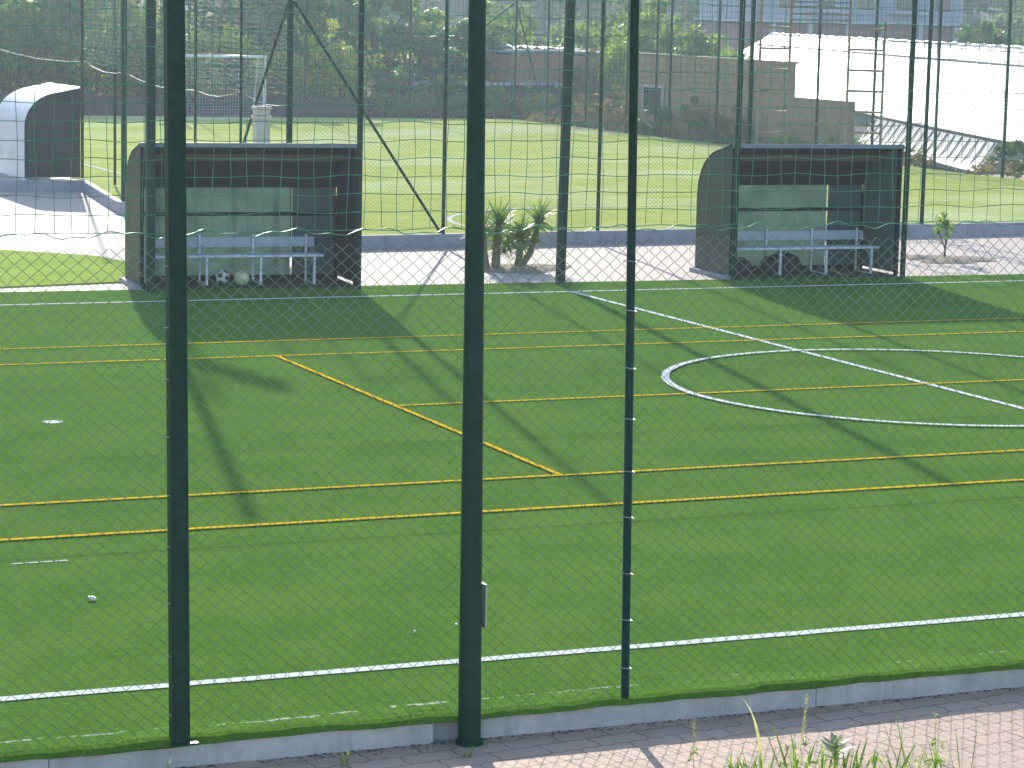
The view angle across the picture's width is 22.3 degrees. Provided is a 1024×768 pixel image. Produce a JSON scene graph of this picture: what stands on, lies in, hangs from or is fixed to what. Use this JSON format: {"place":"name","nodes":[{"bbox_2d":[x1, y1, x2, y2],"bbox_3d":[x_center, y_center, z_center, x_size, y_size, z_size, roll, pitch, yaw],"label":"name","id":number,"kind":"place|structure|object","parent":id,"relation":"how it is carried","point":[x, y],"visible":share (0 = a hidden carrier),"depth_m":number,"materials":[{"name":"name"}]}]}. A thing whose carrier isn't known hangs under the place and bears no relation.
{"place":"outdoors","nodes":[
{"label":"outdoors","id":0,"kind":"place"},
{"bbox_2d":[0,173,77,179],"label":"terrace","id":1,"kind":"structure","parent":0,"point":[12,178],"depth_m":57.59,"materials":[{"name":"concrete"}]},
{"bbox_2d":[0,0,579,115],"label":"bank","id":2,"kind":"structure","parent":0,"point":[10,91],"depth_m":102.02,"materials":[{"name":"plant"}]},
{"bbox_2d":[0,0,74,93],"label":"bush","id":3,"kind":"object","parent":2,"relation":"on","point":[6,58],"visible":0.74,"depth_m":93.79,"materials":[{"name":"green plant"}]},
{"bbox_2d":[1,0,110,70],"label":"bush","id":4,"kind":"object","parent":2,"relation":"on","point":[48,51],"visible":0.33,"depth_m":98.80,"materials":[{"name":"green plant"}]},
{"bbox_2d":[47,30,143,95],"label":"bush","id":5,"kind":"object","parent":2,"relation":"on","point":[96,88],"visible":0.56,"depth_m":94.19,"materials":[{"name":"green plant"}]},
{"bbox_2d":[84,0,205,75],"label":"bush","id":6,"kind":"object","parent":2,"relation":"on","point":[131,21],"visible":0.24,"depth_m":99.24,"materials":[{"name":"green plant"}]},
{"bbox_2d":[101,5,208,95],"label":"bush","id":7,"kind":"object","parent":2,"relation":"on","point":[159,92],"visible":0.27,"depth_m":95.09,"materials":[{"name":"green plant"}]},
{"bbox_2d":[156,0,286,63],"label":"bush","id":8,"kind":"object","parent":2,"relation":"on","point":[254,15],"visible":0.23,"depth_m":101.07,"materials":[{"name":"green plant"}]},
{"bbox_2d":[185,21,276,95],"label":"bush","id":9,"kind":"object","parent":2,"relation":"on","point":[207,35],"visible":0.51,"depth_m":96.73,"materials":[{"name":"green plant"}]},
{"bbox_2d":[246,34,344,96],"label":"bush","id":10,"kind":"object","parent":2,"relation":"on","point":[310,81],"visible":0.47,"depth_m":97.23,"materials":[{"name":"green plant"}]},
{"bbox_2d":[0,0,622,120],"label":"ground scrub","id":11,"kind":"object","parent":2,"relation":"on","point":[276,93],"visible":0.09,"depth_m":100.26,"materials":[{"name":"green plant"}]},
{"bbox_2d":[257,0,376,73],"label":"bush","id":12,"kind":"object","parent":2,"relation":"on","point":[329,8],"visible":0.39,"depth_m":102.71,"materials":[{"name":"green plant"}]},
{"bbox_2d":[307,41,386,97],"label":"bush","id":13,"kind":"object","parent":2,"relation":"on","point":[352,74],"visible":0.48,"depth_m":98.22,"materials":[{"name":"green plant"}]},
{"bbox_2d":[331,0,444,59],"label":"tree","id":14,"kind":"object","parent":2,"relation":"on","point":[374,29],"visible":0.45,"depth_m":106.81,"materials":[{"name":"green plant"}]},
{"bbox_2d":[351,24,461,83],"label":"bush","id":15,"kind":"object","parent":2,"relation":"on","point":[438,39],"visible":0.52,"depth_m":101.55,"materials":[{"name":"green plant"}]},
{"bbox_2d":[419,20,507,80],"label":"bush","id":16,"kind":"object","parent":2,"relation":"on","point":[462,31],"visible":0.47,"depth_m":103.87,"materials":[{"name":"green plant"}]},
{"bbox_2d":[407,1,533,60],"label":"tree","id":17,"kind":"object","parent":2,"relation":"on","point":[503,28],"visible":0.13,"depth_m":110.15,"materials":[{"name":"green plant"}]},
{"bbox_2d":[572,48,622,110],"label":"tree","id":18,"kind":"object","parent":2,"relation":"on","point":[578,78],"visible":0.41,"depth_m":101.02,"materials":[{"name":"green plant"}]},
{"bbox_2d":[0,274,1023,762],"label":"pitch","id":19,"kind":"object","parent":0,"point":[818,316],"visible":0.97,"depth_m":21.86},
{"bbox_2d":[277,356,560,473],"bbox_3d":[-1.176,0.233,26.791,0.066,0.001,8.175,-2,9,-23],"label":"tennis line","id":20,"kind":"object","parent":19,"relation":"on","point":[460,432],"visible":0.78,"depth_m":26.29,"materials":[{"name":"paint"}]},
{"bbox_2d":[0,652,990,742],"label":"worn edge line","id":21,"kind":"object","parent":19,"relation":"on","point":[306,716],"visible":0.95,"depth_m":14.88,"materials":[{"name":"paint"}]},
{"bbox_2d":[0,331,1022,364],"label":"tennis line","id":22,"kind":"object","parent":19,"relation":"on","point":[504,348],"visible":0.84,"depth_m":31.76,"materials":[{"name":"paint"}]},
{"bbox_2d":[0,0,1023,752],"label":"sports fence","id":23,"kind":"object","parent":19,"relation":"on","point":[176,412],"visible":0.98,"depth_m":14.85,"materials":[{"name":"green metal"}]},
{"bbox_2d":[0,0,1023,291],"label":"sports fence","id":24,"kind":"object","parent":19,"relation":"on","point":[568,62],"visible":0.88,"depth_m":38.86,"materials":[{"name":"green metal"}]},
{"bbox_2d":[0,612,1023,700],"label":"touchline","id":25,"kind":"object","parent":19,"relation":"on","point":[268,676],"visible":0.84,"depth_m":16.51,"materials":[{"name":"white paint"}]},
{"bbox_2d":[0,479,1023,539],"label":"tennis line","id":26,"kind":"object","parent":19,"relation":"on","point":[502,509],"visible":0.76,"depth_m":21.38,"materials":[{"name":"paint"}]},
{"bbox_2d":[0,449,1023,505],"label":"tennis line","id":27,"kind":"object","parent":19,"relation":"on","point":[506,477],"visible":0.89,"depth_m":22.85,"materials":[{"name":"paint"}]},
{"bbox_2d":[0,317,1023,348],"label":"tennis line","id":28,"kind":"object","parent":19,"relation":"on","point":[502,333],"visible":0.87,"depth_m":33.13,"materials":[{"name":"paint"}]},
{"bbox_2d":[4,280,1023,304],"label":"touchline","id":29,"kind":"object","parent":19,"relation":"on","point":[510,292],"visible":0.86,"depth_m":38.08,"materials":[{"name":"paint"}]},
{"bbox_2d":[399,379,1023,405],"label":"tennis line","id":30,"kind":"object","parent":19,"relation":"on","point":[716,392],"visible":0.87,"depth_m":28.40,"materials":[{"name":"paint"}]},
{"bbox_2d":[572,291,1023,408],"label":"halfway line","id":31,"kind":"object","parent":19,"relation":"on","point":[985,398],"visible":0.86,"depth_m":31.65,"materials":[{"name":"paint"}]},
{"bbox_2d":[661,349,1023,425],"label":"circle","id":32,"kind":"object","parent":19,"relation":"on","point":[665,372],"visible":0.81,"depth_m":28.82,"materials":[{"name":"paint"}]},
{"bbox_2d":[0,175,1023,291],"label":"walkway","id":33,"kind":"structure","parent":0,"point":[101,244],"depth_m":44.34,"materials":[{"name":"grey concrete"}]},
{"bbox_2d":[0,83,79,179],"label":"dugout","id":34,"kind":"object","parent":33,"relation":"on","point":[27,132],"visible":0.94,"depth_m":56.95,"materials":[{"name":"white plastic"}]},
{"bbox_2d":[0,250,124,287],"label":"turf strip","id":35,"kind":"object","parent":33,"relation":"on","point":[54,263],"visible":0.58,"depth_m":39.83,"materials":[{"name":"green plant"}]},
{"bbox_2d":[119,142,356,289],"bbox_3d":[-4.037,-2.533,38.320,3.330,2.122,1.312,-1,9,-18],"label":"dugout","id":36,"kind":"object","parent":33,"relation":"on","point":[339,164],"visible":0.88,"depth_m":38.81,"materials":[{"name":"plastic"}]},
{"bbox_2d":[215,270,229,283],"bbox_3d":[-4.286,-1.579,38.332,0.220,0.220,0.220,17,26,-35],"label":"football","id":37,"kind":"object","parent":36,"relation":"on","point":[223,273],"visible":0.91,"depth_m":38.26,"materials":[{"name":"leather"}]},
{"bbox_2d":[144,234,323,284],"bbox_3d":[-4.176,-1.834,38.364,2.700,0.720,0.622,-1,9,-18],"label":"bench","id":38,"kind":"object","parent":36,"relation":"on","point":[199,240],"visible":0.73,"depth_m":38.51,"materials":[{"name":"white paint"}]},
{"bbox_2d":[234,270,248,284],"bbox_3d":[-3.991,-1.565,38.241,0.230,0.230,0.230,4,18,-24],"label":"football","id":39,"kind":"object","parent":36,"relation":"on","point":[244,276],"visible":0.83,"depth_m":38.16,"materials":[{"name":"leather"}]},
{"bbox_2d":[0,180,1023,250],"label":"kerb of field","id":40,"kind":"structure","parent":33,"relation":"on","point":[398,241],"depth_m":47.29,"materials":[{"name":"concrete"}]},
{"bbox_2d":[121,0,126,200],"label":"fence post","id":41,"kind":"object","parent":40,"relation":"on","point":[123,106],"visible":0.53,"depth_m":50.97,"materials":[{"name":"metal"}]},
{"bbox_2d":[286,0,1023,236],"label":"sports fence","id":42,"kind":"object","parent":40,"relation":"on","point":[289,100],"visible":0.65,"depth_m":46.48,"materials":[{"name":"green metal"}]},
{"bbox_2d":[460,263,568,273],"bbox_3d":[0.045,-1.884,41.713,1.731,0.049,1.580,2,8,6],"label":"soil patch","id":43,"kind":"object","parent":33,"relation":"on","point":[509,268],"visible":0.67,"depth_m":41.41,"materials":[{"name":"soil"}]},
{"bbox_2d":[461,196,556,266],"bbox_3d":[0.019,-2.438,41.677,1.790,1.288,1.037,-2,9,-23],"label":"yucca","id":44,"kind":"object","parent":43,"relation":"on","point":[524,238],"visible":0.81,"depth_m":41.57,"materials":[{"name":"green plant"}]},
{"bbox_2d":[689,144,904,279],"bbox_3d":[4.573,-2.827,41.678,3.090,2.122,1.365,-2,9,-20],"label":"dugout","id":45,"kind":"object","parent":33,"relation":"on","point":[814,211],"visible":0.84,"depth_m":42.07,"materials":[{"name":"plastic"}]},
{"bbox_2d":[736,257,751,274],"bbox_3d":[3.582,-1.882,41.406,0.583,0.287,0.307,-3,9,-29],"label":"kit bag","id":46,"kind":"object","parent":45,"relation":"on","point":[740,267],"visible":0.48,"depth_m":41.32,"materials":[{"name":"fabric"}]},
{"bbox_2d":[759,251,802,273],"bbox_3d":[4.322,-1.952,41.683,0.727,0.378,0.338,-1,9,-17],"label":"kit bag","id":47,"kind":"object","parent":45,"relation":"on","point":[770,260],"visible":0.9,"depth_m":41.56,"materials":[{"name":"fabric"}]},
{"bbox_2d":[737,228,879,274],"bbox_3d":[4.566,-2.127,41.739,2.720,0.720,0.622,-2,9,-20],"label":"bench","id":48,"kind":"object","parent":45,"relation":"on","point":[856,234],"visible":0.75,"depth_m":41.89,"materials":[{"name":"white paint"}]},
{"bbox_2d":[906,255,997,263],"bbox_3d":[7.665,-2.183,44.953,1.643,0.050,1.480,0,8,-9],"label":"soil patch","id":49,"kind":"object","parent":33,"relation":"on","point":[940,259],"visible":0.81,"depth_m":44.73,"materials":[{"name":"soil"}]},
{"bbox_2d":[932,211,954,256],"bbox_3d":[7.522,-2.584,44.927,0.403,0.852,0.385,-2,9,-23],"label":"shrub","id":50,"kind":"object","parent":49,"relation":"on","point":[945,223],"visible":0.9,"depth_m":44.91,"materials":[{"name":"green plant"}]},
{"bbox_2d":[71,115,1023,235],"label":"field","id":51,"kind":"structure","parent":0,"point":[667,184],"depth_m":64.01,"materials":[{"name":"green plant"}]},
{"bbox_2d":[0,0,286,184],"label":"sports fence","id":52,"kind":"object","parent":51,"relation":"on","point":[81,18],"visible":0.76,"depth_m":50.16,"materials":[{"name":"green metal"}]},
{"bbox_2d":[185,54,266,118],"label":"football goal","id":53,"kind":"object","parent":51,"relation":"on","point":[224,56],"visible":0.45,"depth_m":89.65,"materials":[{"name":"metal"}]},
{"bbox_2d":[251,106,271,142],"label":"pillar","id":54,"kind":"structure","parent":51,"relation":"on","point":[260,129],"depth_m":44.47,"materials":[{"name":"paint"}]},
{"bbox_2d":[0,0,544,118],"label":"sports fence","id":55,"kind":"object","parent":51,"relation":"on","point":[410,41],"visible":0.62,"depth_m":93.05,"materials":[{"name":"metal"}]},
{"bbox_2d":[519,0,1023,179],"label":"sports fence","id":56,"kind":"object","parent":51,"relation":"on","point":[935,145],"visible":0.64,"depth_m":77.14,"materials":[{"name":"green metal"}]},
{"bbox_2d":[180,687,1023,767],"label":"pavement","id":57,"kind":"structure","parent":0,"point":[997,717],"depth_m":15.23,"materials":[{"name":"grey concrete"}]},
{"bbox_2d":[456,0,486,747],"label":"floodlight pole","id":58,"kind":"object","parent":57,"relation":"on","point":[473,607],"visible":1,"depth_m":14.75,"materials":[{"name":"green metal"}]},
{"bbox_2d":[0,669,1023,767],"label":"kerb","id":59,"kind":"structure","parent":57,"relation":"on","point":[285,746],"depth_m":15.33,"materials":[{"name":"concrete"}]},
{"bbox_2d":[175,687,1022,767],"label":"soil crumbs","id":60,"kind":"object","parent":57,"relation":"on","point":[374,750],"visible":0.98,"depth_m":15.35,"materials":[{"name":"soil"}]},
{"bbox_2d":[687,720,700,766],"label":"seeding weed","id":61,"kind":"object","parent":57,"relation":"on","point":[694,728],"visible":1,"depth_m":14.61,"materials":[{"name":"green plant"}]},
{"bbox_2d":[711,748,780,767],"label":"weed clump","id":62,"kind":"object","parent":57,"relation":"on","point":[745,765],"visible":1,"depth_m":14.50,"materials":[{"name":"green plant"}]},
{"bbox_2d":[745,701,815,767],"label":"grass tuft","id":63,"kind":"object","parent":57,"relation":"on","point":[759,745],"visible":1,"depth_m":14.60,"materials":[{"name":"green plant"}]},
{"bbox_2d":[794,693,809,763],"bbox_3d":[1.665,1.969,14.786,0.084,0.413,0.092,7,10,37],"label":"seeding weed","id":64,"kind":"object","parent":57,"relation":"on","point":[804,744],"visible":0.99,"depth_m":14.79,"materials":[{"name":"green plant"}]},
{"bbox_2d":[789,740,851,767],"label":"weed clump","id":65,"kind":"object","parent":57,"relation":"on","point":[835,762],"visible":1,"depth_m":14.61,"materials":[{"name":"green plant"}]},
{"bbox_2d":[813,732,855,767],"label":"leafy weed","id":66,"kind":"object","parent":57,"relation":"on","point":[833,744],"visible":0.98,"depth_m":14.73,"materials":[{"name":"green plant"}]},
{"bbox_2d":[828,738,903,767],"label":"weed clump","id":67,"kind":"object","parent":57,"relation":"on","point":[874,759],"visible":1,"depth_m":14.68,"materials":[{"name":"green plant"}]},
{"bbox_2d":[874,712,915,767],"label":"grass tuft","id":68,"kind":"object","parent":57,"relation":"on","point":[901,745],"visible":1,"depth_m":14.76,"materials":[{"name":"green plant"}]},
{"bbox_2d":[891,734,953,767],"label":"weed clump","id":69,"kind":"object","parent":57,"relation":"on","point":[936,760],"visible":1,"depth_m":14.70,"materials":[{"name":"green plant"}]},
{"bbox_2d":[926,725,977,767],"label":"grass tuft","id":70,"kind":"object","parent":57,"relation":"on","point":[957,750],"visible":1,"depth_m":14.77,"materials":[{"name":"green plant"}]},
{"bbox_2d":[330,0,1023,58],"bbox_3d":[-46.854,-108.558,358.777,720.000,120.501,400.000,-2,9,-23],"label":"hills","id":71,"kind":"structure","parent":0,"point":[991,18],"depth_m":209.56,"materials":[{"name":"plant"}]},
{"bbox_2d":[296,0,1023,45],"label":"woodland","id":72,"kind":"object","parent":71,"relation":"on","point":[694,7],"visible":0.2,"depth_m":190.50,"materials":[{"name":"green plant"}]},
{"bbox_2d":[501,115,958,172],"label":"side ground","id":73,"kind":"structure","parent":0,"point":[940,168],"depth_m":99.23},
{"bbox_2d":[389,80,572,121],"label":"garden wall","id":74,"kind":"structure","parent":73,"relation":"on","point":[493,84],"depth_m":99.49,"materials":[{"name":"concrete"}]},
{"bbox_2d":[485,85,519,118],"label":"bush","id":75,"kind":"object","parent":73,"relation":"on","point":[494,97],"visible":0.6,"depth_m":98.26,"materials":[{"name":"green plant"}]},
{"bbox_2d":[461,4,563,49],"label":"tree","id":76,"kind":"object","parent":73,"relation":"on","point":[533,29],"visible":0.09,"depth_m":120.14,"materials":[{"name":"green plant"}]},
{"bbox_2d":[516,85,558,117],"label":"bush","id":77,"kind":"object","parent":73,"relation":"on","point":[527,108],"visible":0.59,"depth_m":98.64,"materials":[{"name":"green plant"}]},
{"bbox_2d":[486,44,615,119],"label":"shed","id":78,"kind":"structure","parent":73,"relation":"on","point":[506,62],"depth_m":102.25,"materials":[{"name":"concrete"}]},
{"bbox_2d":[560,93,598,126],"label":"bush","id":79,"kind":"object","parent":73,"relation":"on","point":[596,117],"visible":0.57,"depth_m":90.92,"materials":[{"name":"green plant"}]},
{"bbox_2d":[549,20,613,51],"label":"tree","id":80,"kind":"object","parent":73,"relation":"on","point":[579,42],"visible":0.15,"depth_m":122.36,"materials":[{"name":"green plant"}]},
{"bbox_2d":[597,87,628,132],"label":"bush","id":81,"kind":"object","parent":73,"relation":"on","point":[610,114],"visible":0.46,"depth_m":88.11,"materials":[{"name":"green plant"}]},
{"bbox_2d":[595,36,639,119],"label":"tree","id":82,"kind":"object","parent":73,"relation":"on","point":[613,60],"visible":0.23,"depth_m":99.88,"materials":[{"name":"green plant"}]},
{"bbox_2d":[575,9,665,87],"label":"tree","id":83,"kind":"object","parent":73,"relation":"on","point":[611,19],"visible":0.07,"depth_m":128.79,"materials":[{"name":"green plant"}]},
{"bbox_2d":[580,3,686,52],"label":"tree","id":84,"kind":"object","parent":73,"relation":"on","point":[625,7],"visible":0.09,"depth_m":126.81,"materials":[{"name":"green plant"}]},
{"bbox_2d":[592,2,687,50],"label":"tree","id":85,"kind":"object","parent":73,"relation":"on","point":[645,7],"visible":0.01,"depth_m":139.01,"materials":[{"name":"green plant"}]},
{"bbox_2d":[624,103,672,136],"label":"bush","id":86,"kind":"object","parent":73,"relation":"on","point":[642,126],"visible":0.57,"depth_m":85.36,"materials":[{"name":"green plant"}]},
{"bbox_2d":[595,0,705,87],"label":"tree","id":87,"kind":"object","parent":73,"relation":"on","point":[645,33],"visible":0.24,"depth_m":103.38,"materials":[{"name":"green plant"}]},
{"bbox_2d":[662,96,714,139],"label":"bush","id":88,"kind":"object","parent":73,"relation":"on","point":[681,135],"visible":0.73,"depth_m":82.83,"materials":[{"name":"green plant"}]},
{"bbox_2d":[654,24,729,57],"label":"tree","id":89,"kind":"object","parent":73,"relation":"on","point":[692,38],"visible":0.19,"depth_m":105.41,"materials":[{"name":"green plant"}]},
{"bbox_2d":[707,105,755,143],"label":"bush","id":90,"kind":"object","parent":73,"relation":"on","point":[720,126],"visible":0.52,"depth_m":80.05,"materials":[{"name":"green plant"}]},
{"bbox_2d":[628,52,854,143],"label":"boundary wall","id":91,"kind":"structure","parent":73,"relation":"on","point":[774,63],"depth_m":81.30,"materials":[{"name":"brown concrete"}]},
{"bbox_2d":[642,84,663,110],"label":"window","id":92,"kind":"structure","parent":91,"relation":"in","point":[648,95],"depth_m":86.52,"materials":[{"name":"clear glass"}]},
{"bbox_2d":[526,108,1020,177],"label":"field edge scrub","id":93,"kind":"object","parent":73,"relation":"on","point":[912,160],"visible":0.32,"depth_m":70.94,"materials":[{"name":"green plant"}]},
{"bbox_2d":[769,134,793,143],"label":"bush","id":94,"kind":"object","parent":73,"relation":"on","point":[778,138],"visible":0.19,"depth_m":77.42,"materials":[{"name":"green plant"}]},
{"bbox_2d":[693,0,969,52],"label":"apartment building","id":95,"kind":"structure","parent":73,"relation":"on","point":[902,28],"depth_m":160.06,"materials":[{"name":"brick"}]},
{"bbox_2d":[777,0,796,9],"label":"window","id":96,"kind":"structure","parent":95,"relation":"in","point":[788,1],"depth_m":157.67,"materials":[{"name":"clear glass"}]},
{"bbox_2d":[856,0,874,10],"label":"window","id":97,"kind":"structure","parent":95,"relation":"in","point":[862,2],"depth_m":159.37,"materials":[{"name":"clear glass"}]},
{"bbox_2d":[895,0,911,11],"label":"window","id":98,"kind":"structure","parent":95,"relation":"in","point":[904,1],"depth_m":160.23,"materials":[{"name":"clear glass"}]},
{"bbox_2d":[934,0,951,12],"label":"window","id":99,"kind":"structure","parent":95,"relation":"in","point":[948,6],"depth_m":161.17,"materials":[{"name":"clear glass"}]},
{"bbox_2d":[745,32,1023,174],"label":"embankment","id":100,"kind":"object","parent":73,"relation":"on","point":[834,66],"visible":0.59,"depth_m":89.97,"materials":[{"name":"concrete"}]},
{"bbox_2d":[955,19,1013,45],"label":"tree","id":101,"kind":"object","parent":73,"relation":"on","point":[983,23],"visible":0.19,"depth_m":126.58,"materials":[{"name":"green plant"}]},
{"bbox_2d":[756,0,886,143],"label":"scaffold tower","id":102,"kind":"structure","parent":0,"point":[883,50],"depth_m":53.08,"materials":[{"name":"metal"}]},
{"bbox_2d":[988,139,1023,177],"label":"bush","id":103,"kind":"object","parent":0,"point":[1009,154],"visible":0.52,"depth_m":68.68,"materials":[{"name":"green plant"}]},
{"label":"ground","id":104,"kind":"structure","parent":0,"visible":0},
{"bbox_2d":[0,95,438,117],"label":"garden wall","id":105,"kind":"structure","parent":104,"relation":"on","point":[134,109],"depth_m":95.32,"materials":[{"name":"grey concrete"}]},
{"bbox_2d":[369,66,431,117],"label":"bush","id":106,"kind":"object","parent":104,"relation":"on","point":[378,81],"visible":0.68,"depth_m":96.61,"materials":[{"name":"green plant"}]},
{"bbox_2d":[424,75,466,118],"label":"bush","id":107,"kind":"object","parent":104,"relation":"on","point":[454,110],"visible":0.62,"depth_m":97.36,"materials":[{"name":"green plant"}]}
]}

